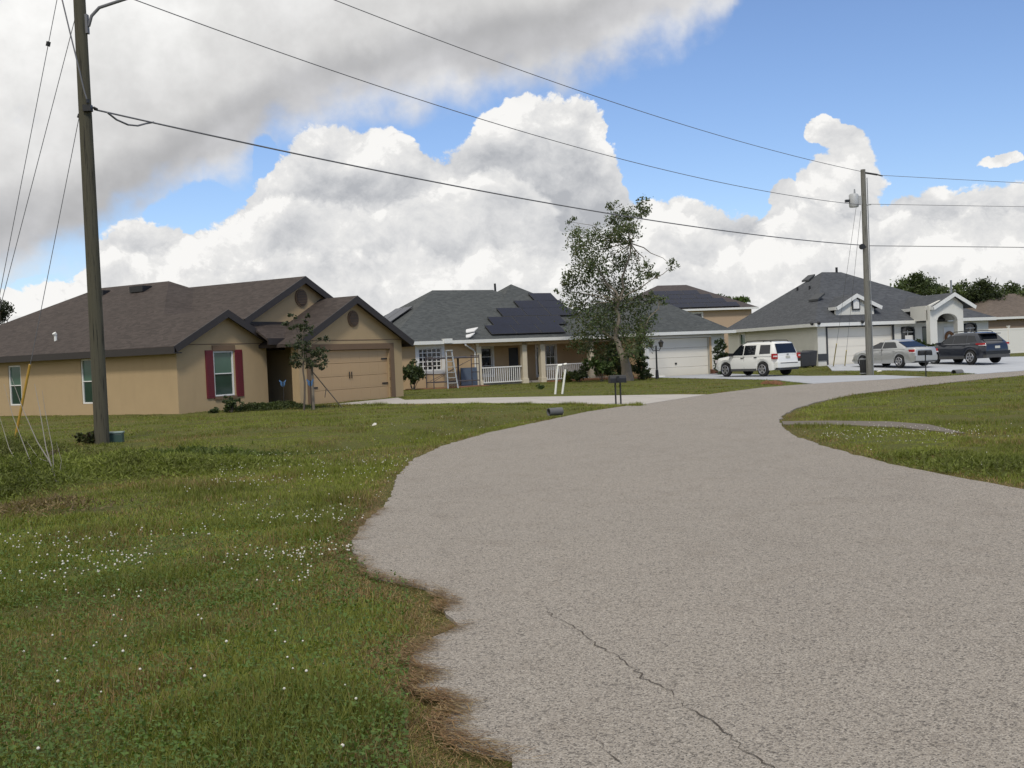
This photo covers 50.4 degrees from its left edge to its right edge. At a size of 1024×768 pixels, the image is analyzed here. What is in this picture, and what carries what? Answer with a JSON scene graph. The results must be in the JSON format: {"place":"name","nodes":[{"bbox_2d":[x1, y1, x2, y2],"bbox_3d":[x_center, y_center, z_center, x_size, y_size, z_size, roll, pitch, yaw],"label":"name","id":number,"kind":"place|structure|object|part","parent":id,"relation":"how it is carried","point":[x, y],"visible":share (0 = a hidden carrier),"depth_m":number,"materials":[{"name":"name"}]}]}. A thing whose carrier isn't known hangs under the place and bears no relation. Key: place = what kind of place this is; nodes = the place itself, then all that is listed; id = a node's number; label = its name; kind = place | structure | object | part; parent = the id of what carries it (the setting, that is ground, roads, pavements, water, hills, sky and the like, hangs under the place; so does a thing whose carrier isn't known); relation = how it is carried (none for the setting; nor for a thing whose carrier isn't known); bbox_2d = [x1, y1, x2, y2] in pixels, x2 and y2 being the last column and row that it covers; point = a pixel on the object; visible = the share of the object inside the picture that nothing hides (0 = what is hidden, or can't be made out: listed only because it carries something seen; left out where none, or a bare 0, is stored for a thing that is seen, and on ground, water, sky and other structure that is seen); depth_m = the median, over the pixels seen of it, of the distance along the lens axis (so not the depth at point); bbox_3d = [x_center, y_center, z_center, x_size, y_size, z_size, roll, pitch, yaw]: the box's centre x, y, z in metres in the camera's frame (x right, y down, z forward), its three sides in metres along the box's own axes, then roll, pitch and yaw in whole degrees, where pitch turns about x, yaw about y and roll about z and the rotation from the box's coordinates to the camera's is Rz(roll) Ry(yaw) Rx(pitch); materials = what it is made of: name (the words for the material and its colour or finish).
{"place":"outdoors","nodes":[
{"label":"outdoors","id":0,"kind":"place"},
{"bbox_2d":[0,353,1023,767],"bbox_3d":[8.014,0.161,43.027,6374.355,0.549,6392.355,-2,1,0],"label":"ground","id":1,"kind":"structure","parent":0,"point":[386,437],"depth_m":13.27,"materials":[{"name":"green plant"}]},
{"bbox_2d":[0,297,15,323],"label":"broadleaf tree","id":2,"kind":"object","parent":1,"relation":"on","point":[4,313],"visible":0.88,"depth_m":61.52,"materials":[{"name":"green plant"}]},
{"bbox_2d":[0,380,61,482],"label":"bare shrub","id":3,"kind":"object","parent":1,"relation":"on","point":[48,458],"visible":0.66,"depth_m":15.69,"materials":[{"name":"beige plant"}]},
{"bbox_2d":[72,430,94,443],"bbox_3d":[-9.576,1.249,24.606,0.705,0.409,0.618,-2,1,0],"label":"shrub","id":4,"kind":"object","parent":1,"relation":"on","point":[88,437],"visible":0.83,"depth_m":24.54,"materials":[{"name":"green plant"}]},
{"bbox_2d":[62,0,125,443],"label":"utility pole","id":5,"kind":"object","parent":1,"relation":"on","point":[82,21],"visible":0.88,"depth_m":24.25,"materials":[{"name":"brown wood"}]},
{"bbox_2d":[0,0,56,291],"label":"guy wire","id":6,"kind":"object","parent":5,"relation":"attached to","point":[48,43],"visible":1,"depth_m":24.73,"materials":[{"name":"black metal"}]},
{"bbox_2d":[0,23,73,307],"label":"guy wire","id":7,"kind":"object","parent":5,"relation":"attached to","point":[36,166],"visible":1,"depth_m":24.60,"materials":[{"name":"grey metal"}]},
{"bbox_2d":[15,118,78,433],"bbox_3d":[-10.742,-2.255,25.065,2.829,7.413,0.061,-2,2,29],"label":"guy wire","id":8,"kind":"object","parent":5,"relation":"attached to","point":[24,393],"visible":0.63,"depth_m":25.42,"materials":[{"name":"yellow metal"}]},
{"bbox_2d":[94,109,857,244],"bbox_3d":[3.234,-6.320,37.762,0.912,1.526,36.817,-1,2,44],"label":"communication cable","id":9,"kind":"object","parent":5,"relation":"attached to","point":[146,121],"visible":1,"depth_m":30.17,"materials":[{"name":"black rubber"}]},
{"bbox_2d":[135,0,859,204],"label":"power line","id":10,"kind":"object","parent":5,"relation":"attached to","point":[451,109],"visible":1,"depth_m":31.80,"materials":[{"name":"black metal"}]},
{"bbox_2d":[335,0,860,171],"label":"power line","id":11,"kind":"object","parent":5,"relation":"attached to","point":[570,87],"visible":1,"depth_m":35.67,"materials":[{"name":"black metal"}]},
{"bbox_2d":[109,431,124,442],"bbox_3d":[-9.084,1.239,24.930,0.370,0.295,0.290,-3,2,-10],"label":"utility pedestal","id":12,"kind":"object","parent":1,"relation":"on","point":[116,436],"visible":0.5,"depth_m":24.81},
{"bbox_2d":[0,276,413,415],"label":"tan house","id":13,"kind":"structure","parent":1,"relation":"on","point":[172,348],"depth_m":43.47,"materials":[{"name":"paint"}]},
{"bbox_2d":[9,365,21,405],"bbox_3d":[-20.136,0.059,44.219,0.800,1.620,0.081,-2,2,31],"label":"window","id":14,"kind":"structure","parent":13,"relation":"in","point":[14,371],"depth_m":44.27,"materials":[{"name":"glass"}]},
{"bbox_2d":[81,359,92,403],"bbox_3d":[-16.222,-0.104,41.864,0.880,1.720,0.081,-2,2,31],"label":"window","id":15,"kind":"structure","parent":13,"relation":"in","point":[85,363],"depth_m":41.97,"materials":[{"name":"glass"}]},
{"bbox_2d":[213,351,234,395],"bbox_3d":[-10.967,-0.400,41.299,0.081,1.700,1.020,-2,2,31],"label":"window","id":16,"kind":"structure","parent":13,"relation":"in","point":[223,360],"depth_m":41.34,"materials":[{"name":"glass"}]},
{"bbox_2d":[312,349,388,403],"bbox_3d":[-6.718,-0.338,45.351,0.111,2.150,5.080,-2,2,31],"label":"garage door","id":17,"kind":"structure","parent":13,"relation":"in","point":[349,367],"depth_m":45.45,"materials":[{"name":"beige metal"}]},
{"bbox_2d":[208,407,219,412],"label":"shrub","id":18,"kind":"object","parent":1,"relation":"on","point":[215,410],"visible":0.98,"depth_m":38.65,"materials":[{"name":"green plant"}]},
{"bbox_2d":[222,395,243,412],"bbox_3d":[-9.977,0.724,38.965,0.754,0.693,0.739,-3,2,-25],"label":"shrub","id":19,"kind":"object","parent":1,"relation":"on","point":[230,405],"visible":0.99,"depth_m":38.87,"materials":[{"name":"green plant"}]},
{"bbox_2d":[279,380,285,400],"bbox_3d":[-8.529,0.396,40.595,0.252,1.123,0.062,-2,1,0],"label":"garden stake","id":20,"kind":"object","parent":1,"relation":"on","point":[282,383],"visible":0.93,"depth_m":40.58,"materials":[{"name":"blue metal"}]},
{"bbox_2d":[281,313,329,410],"bbox_3d":[-7.139,-0.796,38.038,1.797,3.430,1.096,-2,2,19],"label":"young tree","id":21,"kind":"object","parent":1,"relation":"on","point":[305,348],"visible":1,"depth_m":37.96,"materials":[{"name":"green plant"}]},
{"bbox_2d":[306,379,313,409],"bbox_3d":[-6.986,0.390,37.796,0.252,1.150,0.062,-2,1,0],"label":"garden stake","id":22,"kind":"object","parent":1,"relation":"on","point":[310,383],"visible":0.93,"depth_m":37.78,"materials":[{"name":"blue metal"}]},
{"bbox_2d":[311,367,314,409],"bbox_3d":[-7.018,0.113,38.308,0.086,1.580,0.084,-3,2,-22],"label":"tree stake","id":23,"kind":"object","parent":1,"relation":"on","point":[313,399],"visible":0.89,"depth_m":38.28,"materials":[{"name":"brown wood"}]},
{"bbox_2d":[311,370,342,407],"bbox_3d":[-6.542,0.180,38.418,1.085,1.426,0.060,-3,2,-22],"label":"tree stake","id":24,"kind":"object","parent":1,"relation":"on","point":[326,389],"visible":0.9,"depth_m":38.39,"materials":[{"name":"brown wood"}]},
{"bbox_2d":[402,359,426,389],"bbox_3d":[-5.247,-0.476,57.528,1.190,1.733,1.318,-2,2,31],"label":"shrub","id":25,"kind":"object","parent":1,"relation":"on","point":[412,373],"visible":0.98,"depth_m":57.33,"materials":[{"name":"green plant"}]},
{"bbox_2d":[405,385,489,389],"bbox_3d":[-3.366,0.191,59.125,4.601,0.060,1.565,-3,2,-29],"label":"mulch bed","id":26,"kind":"object","parent":1,"relation":"on","point":[446,387],"visible":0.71,"depth_m":58.67,"materials":[{"name":"brown wood"}]},
{"bbox_2d":[425,354,480,388],"bbox_3d":[-3.214,-0.670,59.088,2.843,1.750,0.999,-3,2,-30],"label":"scaffold","id":27,"kind":"object","parent":26,"relation":"on","point":[458,365],"visible":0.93,"depth_m":58.97,"materials":[{"name":"metal"}]},
{"bbox_2d":[460,367,477,385],"bbox_3d":[-2.387,-0.413,60.375,1.000,1.000,0.080,-3,2,-30],"label":"tarp board","id":28,"kind":"object","parent":26,"relation":"on","point":[465,373],"visible":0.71,"depth_m":60.31,"materials":[{"name":"blue plastic"}]},
{"bbox_2d":[444,350,458,388],"bbox_3d":[-3.308,-0.802,58.480,0.654,2.068,1.178,-3,2,-14],"label":"stepladder","id":29,"kind":"object","parent":1,"relation":"on","point":[446,368],"visible":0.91,"depth_m":58.19,"materials":[{"name":"metal"}]},
{"bbox_2d":[0,411,1021,749],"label":"clover flowers","id":30,"kind":"object","parent":1,"relation":"on","point":[264,553],"visible":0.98,"depth_m":9.12,"materials":[{"name":"white plant"}]},
{"bbox_2d":[536,384,544,388],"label":"shrub","id":31,"kind":"object","parent":1,"relation":"on","point":[541,386],"visible":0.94,"depth_m":49.96,"materials":[{"name":"green plant"}]},
{"bbox_2d":[547,407,563,415],"bbox_3d":[1.199,0.768,30.264,0.420,0.220,0.220,-3,2,-28],"label":"culvert pipe","id":32,"kind":"object","parent":1,"relation":"on","point":[555,411],"visible":1,"depth_m":30.20,"materials":[{"name":"grey concrete"}]},
{"bbox_2d":[384,283,735,389],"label":"beige house","id":33,"kind":"structure","parent":1,"relation":"on","point":[511,334],"depth_m":63.77,"materials":[{"name":"paint"}]},
{"bbox_2d":[415,344,444,373],"bbox_3d":[-4.500,-1.345,59.587,1.780,1.620,0.145,-3,2,-30],"label":"window","id":34,"kind":"structure","parent":33,"relation":"in","point":[421,351],"depth_m":59.64,"materials":[{"name":"white paint"}]},
{"bbox_2d":[481,346,494,376],"bbox_3d":[-1.481,-1.315,63.415,0.982,1.830,0.145,-3,2,-30],"label":"window","id":35,"kind":"structure","parent":33,"relation":"in","point":[487,352],"depth_m":63.49,"materials":[{"name":"glass"}]},
{"bbox_2d":[508,348,518,380],"bbox_3d":[0.101,-1.115,64.329,0.657,2.050,0.120,-3,2,-30],"label":"door","id":36,"kind":"structure","parent":33,"relation":"in","point":[513,352],"depth_m":64.33,"materials":[{"name":"metal"}]},
{"bbox_2d":[535,345,538,376],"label":"window","id":37,"kind":"structure","parent":33,"relation":"in","point":[536,346],"depth_m":65.04,"materials":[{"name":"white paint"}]},
{"bbox_2d":[545,344,556,369],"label":"window","id":38,"kind":"structure","parent":33,"relation":"in","point":[550,349],"depth_m":65.66,"materials":[{"name":"grey glass"}]},
{"bbox_2d":[649,337,708,375],"bbox_3d":[9.856,-1.569,64.539,4.560,2.270,0.080,-3,2,-30],"label":"garage door","id":39,"kind":"structure","parent":33,"relation":"in","point":[676,347],"depth_m":64.63,"materials":[{"name":"white metal"}]},
{"bbox_2d":[554,363,566,393],"bbox_3d":[1.927,-0.164,43.318,0.569,1.335,0.090,-2,1,0],"label":"pipe frame","id":40,"kind":"object","parent":1,"relation":"on","point":[556,379],"visible":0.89,"depth_m":43.29,"materials":[{"name":"white plastic"}]},
{"bbox_2d":[561,370,571,381],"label":"shrub","id":41,"kind":"object","parent":1,"relation":"on","point":[567,378],"visible":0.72,"depth_m":60.39,"materials":[{"name":"green plant"}]},
{"bbox_2d":[567,365,589,381],"bbox_3d":[3.719,-0.547,60.014,1.234,1.004,1.347,-2,2,25],"label":"shrub","id":42,"kind":"object","parent":1,"relation":"on","point":[579,374],"visible":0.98,"depth_m":59.87,"materials":[{"name":"green plant"}]},
{"bbox_2d":[547,377,651,381],"bbox_3d":[4.995,-0.291,63.459,5.994,0.119,2.628,-2,1,0],"label":"mulch bed","id":43,"kind":"object","parent":1,"relation":"on","point":[587,379],"visible":0.52,"depth_m":62.53,"materials":[{"name":"brown wood"}]},
{"bbox_2d":[581,355,618,381],"bbox_3d":[4.781,-0.825,58.487,2.098,1.540,1.467,-2,1,0],"label":"shrub","id":44,"kind":"object","parent":1,"relation":"on","point":[602,366],"visible":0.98,"depth_m":58.38,"materials":[{"name":"green plant"}]},
{"bbox_2d":[605,340,620,374],"bbox_3d":[5.657,-1.286,59.987,1.189,2.308,1.201,-3,2,-33],"label":"shrub","id":45,"kind":"object","parent":1,"relation":"on","point":[617,369],"visible":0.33,"depth_m":59.80,"materials":[{"name":"green plant"}]},
{"bbox_2d":[553,196,679,380],"bbox_3d":[5.663,-4.987,57.942,7.034,9.822,5.281,-2,1,0],"label":"oak tree","id":46,"kind":"object","parent":1,"relation":"on","point":[617,299],"visible":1,"depth_m":57.91,"materials":[{"name":"green plant"}]},
{"bbox_2d":[608,375,626,403],"bbox_3d":[3.172,0.280,32.578,0.499,1.090,0.261,-3,2,-12],"label":"mailbox","id":47,"kind":"object","parent":1,"relation":"on","point":[615,379],"visible":0.86,"depth_m":32.52,"materials":[{"name":"black metal"}]},
{"bbox_2d":[631,345,653,379],"bbox_3d":[7.012,-1.168,59.176,1.331,2.002,1.270,-2,1,0],"label":"shrub","id":48,"kind":"object","parent":1,"relation":"on","point":[642,370],"visible":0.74,"depth_m":59.11,"materials":[{"name":"green plant"}]},
{"bbox_2d":[649,339,662,378],"bbox_3d":[7.824,-1.281,58.895,0.868,2.256,0.328,-2,1,0],"label":"lamp post","id":49,"kind":"object","parent":1,"relation":"on","point":[660,342],"visible":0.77,"depth_m":58.84,"materials":[{"name":"black metal"}]},
{"bbox_2d":[628,285,758,352],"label":"two storey house","id":50,"kind":"structure","parent":1,"relation":"on","point":[727,312],"depth_m":106.46,"materials":[{"name":"beige paint"}]},
{"bbox_2d":[690,312,702,317],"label":"window","id":51,"kind":"structure","parent":50,"relation":"in","point":[700,314],"depth_m":105.61,"materials":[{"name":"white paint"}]},
{"bbox_2d":[711,338,727,374],"bbox_3d":[12.114,-1.545,63.006,1.080,2.292,1.271,-2,2,24],"label":"shrub","id":52,"kind":"object","parent":1,"relation":"on","point":[717,348],"visible":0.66,"depth_m":62.84,"materials":[{"name":"green plant"}]},
{"bbox_2d":[732,294,750,302],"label":"broadleaf tree","id":53,"kind":"object","parent":1,"relation":"on","point":[744,299],"visible":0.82,"depth_m":118.82,"materials":[{"name":"green plant"}]},
{"bbox_2d":[761,380,784,384],"bbox_3d":[10.680,-0.063,44.757,0.939,0.105,4.417,-2,1,8],"label":"rubble pile","id":54,"kind":"object","parent":1,"relation":"on","point":[776,382],"visible":0.99,"depth_m":44.17,"materials":[{"name":"orange soil"}]},
{"bbox_2d":[797,351,809,366],"bbox_3d":[16.728,-1.409,62.640,0.607,0.934,0.708,-3,2,-15],"label":"wheelie bin","id":55,"kind":"object","parent":1,"relation":"on","point":[803,359],"visible":0.75,"depth_m":62.35,"materials":[{"name":"grey plastic"}]},
{"bbox_2d":[802,350,816,366],"bbox_3d":[17.217,-1.469,62.943,0.688,0.981,0.798,-3,2,-10],"label":"wheelie bin","id":56,"kind":"object","parent":1,"relation":"on","point":[813,358],"visible":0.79,"depth_m":62.62,"materials":[{"name":"grey plastic"}]},
{"bbox_2d":[833,211,855,365],"bbox_3d":[17.232,-4.640,56.522,0.063,7.788,10.957,-2,2,10],"label":"guy wire","id":57,"kind":"object","parent":1,"relation":"attached to","point":[841,309],"visible":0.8,"depth_m":58.34,"materials":[{"name":"grey metal"}]},
{"bbox_2d":[844,212,860,365],"bbox_3d":[17.666,-4.538,56.525,0.063,7.531,11.043,-2,2,12],"label":"guy wire","id":58,"kind":"object","parent":1,"relation":"attached to","point":[851,300],"visible":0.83,"depth_m":56.90,"materials":[{"name":"grey metal"}]},
{"bbox_2d":[728,267,996,365],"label":"white house","id":59,"kind":"structure","parent":1,"relation":"on","point":[807,314],"depth_m":67.37,"materials":[{"name":"beige paint"}]},
{"bbox_2d":[739,332,745,345],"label":"window","id":60,"kind":"structure","parent":59,"relation":"in","point":[742,336],"depth_m":74.51,"materials":[{"name":"grey glass"}]},
{"bbox_2d":[827,326,891,364],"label":"garage door","id":61,"kind":"structure","parent":59,"relation":"in","point":[856,344],"depth_m":65.29,"materials":[{"name":"metal"}]},
{"bbox_2d":[901,326,914,339],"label":"window","id":62,"kind":"structure","parent":59,"relation":"in","point":[908,332],"depth_m":67.52,"materials":[{"name":"clear glass"}]},
{"bbox_2d":[922,327,926,343],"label":"window","id":63,"kind":"structure","parent":59,"relation":"in","point":[924,336],"depth_m":68.26,"materials":[{"name":"grey glass"}]},
{"bbox_2d":[943,327,953,339],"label":"door","id":64,"kind":"structure","parent":59,"relation":"in","point":[945,329],"depth_m":69.08,"materials":[{"name":"white paint"}]},
{"bbox_2d":[945,331,953,338],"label":"door wreath","id":65,"kind":"object","parent":59,"relation":"attached to","point":[947,334],"depth_m":68.94,"materials":[{"name":"brown plant"}]},
{"bbox_2d":[964,323,976,332],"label":"window","id":66,"kind":"structure","parent":59,"relation":"in","point":[968,326],"depth_m":70.15,"materials":[{"name":"clear glass"}]},
{"bbox_2d":[859,359,865,374],"bbox_3d":[16.754,-0.819,51.582,0.569,0.764,0.570,-2,1,0],"label":"trash can","id":67,"kind":"object","parent":1,"relation":"on","point":[862,366],"visible":0.56,"depth_m":51.40,"materials":[{"name":"grey plastic"}]},
{"bbox_2d":[845,169,882,374],"bbox_3d":[16.575,-5.030,50.799,1.787,9.932,0.469,-2,1,0],"label":"utility pole","id":68,"kind":"object","parent":1,"relation":"on","point":[855,198],"visible":0.91,"depth_m":50.71,"materials":[{"name":"grey wood"}]},
{"bbox_2d":[870,245,1023,247],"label":"communication cable","id":69,"kind":"object","parent":68,"relation":"attached to","point":[949,246],"visible":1,"depth_m":51.81,"materials":[{"name":"black rubber"}]},
{"bbox_2d":[877,204,1023,206],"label":"power line","id":70,"kind":"object","parent":68,"relation":"attached to","point":[950,205],"visible":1,"depth_m":51.82,"materials":[{"name":"black metal"}]},
{"bbox_2d":[883,175,1017,182],"bbox_3d":[33.562,-9.813,55.328,33.913,1.446,0.021,-3,2,-16],"label":"power line","id":71,"kind":"object","parent":68,"relation":"attached to","point":[954,179],"visible":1,"depth_m":51.79,"materials":[{"name":"black metal"}]},
{"bbox_2d":[890,271,949,295],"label":"broadleaf tree","id":72,"kind":"object","parent":1,"relation":"on","point":[918,283],"visible":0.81,"depth_m":104.54,"materials":[{"name":"green plant"}]},
{"bbox_2d":[918,350,931,376],"bbox_3d":[17.500,-0.779,46.045,0.562,1.308,0.247,-3,2,-12],"label":"mailbox","id":73,"kind":"object","parent":1,"relation":"on","point":[925,352],"visible":0.92,"depth_m":45.98,"materials":[{"name":"black metal"}]},
{"bbox_2d":[914,338,935,346],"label":"shrub","id":74,"kind":"object","parent":1,"relation":"on","point":[924,343],"visible":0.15,"depth_m":64.56,"materials":[{"name":"green plant"}]},
{"bbox_2d":[926,282,949,295],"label":"broadleaf tree","id":75,"kind":"object","parent":1,"relation":"on","point":[939,284],"visible":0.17,"depth_m":108.05,"materials":[{"name":"green plant"}]},
{"bbox_2d":[951,369,963,373],"bbox_3d":[19.723,-0.472,48.166,0.420,0.340,0.340,-3,2,-20],"label":"culvert pipe","id":76,"kind":"object","parent":1,"relation":"on","point":[958,371],"visible":0.56,"depth_m":48.08,"materials":[{"name":"grey concrete"}]},
{"bbox_2d":[948,278,976,302],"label":"broadleaf tree","id":77,"kind":"object","parent":1,"relation":"on","point":[959,289],"visible":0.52,"depth_m":99.96,"materials":[{"name":"green plant"}]},
{"bbox_2d":[965,276,1007,302],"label":"broadleaf tree","id":78,"kind":"object","parent":1,"relation":"on","point":[982,289],"visible":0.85,"depth_m":97.16,"materials":[{"name":"green plant"}]},
{"bbox_2d":[966,294,1023,328],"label":"tan roof house","id":79,"kind":"structure","parent":1,"relation":"on","point":[1009,311],"depth_m":93.86,"materials":[{"name":"beige paint"}]},
{"bbox_2d":[988,326,1023,352],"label":"vinyl fence","id":80,"kind":"object","parent":1,"relation":"on","point":[1014,337],"visible":0.52,"depth_m":78.74,"materials":[{"name":"white plastic"}]},
{"bbox_2d":[1000,280,1021,293],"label":"broadleaf tree","id":81,"kind":"object","parent":1,"relation":"on","point":[1012,288],"visible":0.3,"depth_m":102.12,"materials":[{"name":"green plant"}]},
{"bbox_2d":[1016,285,1023,296],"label":"broadleaf tree","id":82,"kind":"object","parent":1,"relation":"on","point":[1020,291],"visible":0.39,"depth_m":99.15,"materials":[{"name":"green plant"}]},
{"bbox_2d":[0,0,1023,324],"label":"sky","id":83,"kind":"structure","parent":0,"point":[930,89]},
{"bbox_2d":[340,394,706,404],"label":"driveway","id":84,"kind":"structure","parent":0,"point":[627,399],"depth_m":38.08,"materials":[{"name":"concrete"}]},
{"bbox_2d":[351,371,1023,767],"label":"road","id":85,"kind":"structure","parent":0,"point":[739,579],"depth_m":7.13,"materials":[{"name":"grey asphalt"}]},
{"bbox_2d":[652,374,921,383],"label":"driveway","id":86,"kind":"structure","parent":0,"point":[816,379],"depth_m":49.83,"materials":[{"name":"grey concrete"}]},
{"bbox_2d":[715,340,800,376],"bbox_3d":[12.682,-1.343,56.478,2.200,1.834,4.495,-3,2,-33],"label":"parked suv","id":87,"kind":"object","parent":86,"relation":"on","point":[763,358],"visible":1,"depth_m":55.16,"materials":[{"name":"white paint"}]},
{"bbox_3d":[11.720,-1.721,56.461,0.141,0.495,0.850,-3,2,-33],"label":"side window","id":88,"kind":"part","parent":87,"relation":"part of","materials":[{"name":"black glass"}]},
{"bbox_3d":[12.194,-1.722,55.738,0.141,0.495,0.820,-3,2,-33],"label":"side window","id":89,"kind":"part","parent":87,"relation":"part of","materials":[{"name":"black glass"}]},
{"bbox_3d":[12.767,-1.739,54.869,0.133,0.465,0.740,-3,2,-33],"label":"side window","id":90,"kind":"part","parent":87,"relation":"part of","materials":[{"name":"grey glass"}]},
{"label":"rear window","id":91,"kind":"part","parent":87,"relation":"part of","materials":[{"name":"blue glass"}]},
{"bbox_2d":[782,421,963,433],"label":"path","id":92,"kind":"structure","parent":0,"point":[895,424],"depth_m":20.60,"materials":[{"name":"grey concrete"}]},
{"bbox_2d":[827,356,1023,373],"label":"driveway","id":93,"kind":"structure","parent":0,"point":[987,365],"depth_m":57.54,"materials":[{"name":"grey concrete"}]},
{"bbox_2d":[852,339,937,366],"bbox_3d":[20.629,-1.656,58.861,2.160,1.468,4.820,-3,2,-24],"label":"parked sedan","id":94,"kind":"object","parent":93,"relation":"on","point":[901,353],"visible":0.83,"depth_m":57.60,"materials":[{"name":"silver metal"}]},
{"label":"side window","id":95,"kind":"part","parent":94,"relation":"part of","materials":[{"name":"grey glass"}]},
{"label":"side window","id":96,"kind":"part","parent":94,"relation":"part of","materials":[{"name":"grey glass"}]},
{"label":"rear window","id":97,"kind":"part","parent":94,"relation":"part of","materials":[{"name":"blue glass"}]},
{"bbox_2d":[931,330,1009,363],"bbox_3d":[24.600,-1.992,59.083,2.240,1.779,4.650,-3,2,-21],"label":"parked suv","id":98,"kind":"object","parent":93,"relation":"on","point":[971,347],"visible":0.88,"depth_m":57.61,"materials":[{"name":"blue metal"}]},
{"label":"side window","id":99,"kind":"part","parent":98,"relation":"part of","materials":[{"name":"grey glass"}]},
{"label":"side window","id":100,"kind":"part","parent":98,"relation":"part of","materials":[{"name":"grey glass"}]},
{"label":"side window","id":101,"kind":"part","parent":98,"relation":"part of","materials":[{"name":"grey glass"}]},
{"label":"rear window","id":102,"kind":"part","parent":98,"relation":"part of","materials":[{"name":"black glass"}]}
]}

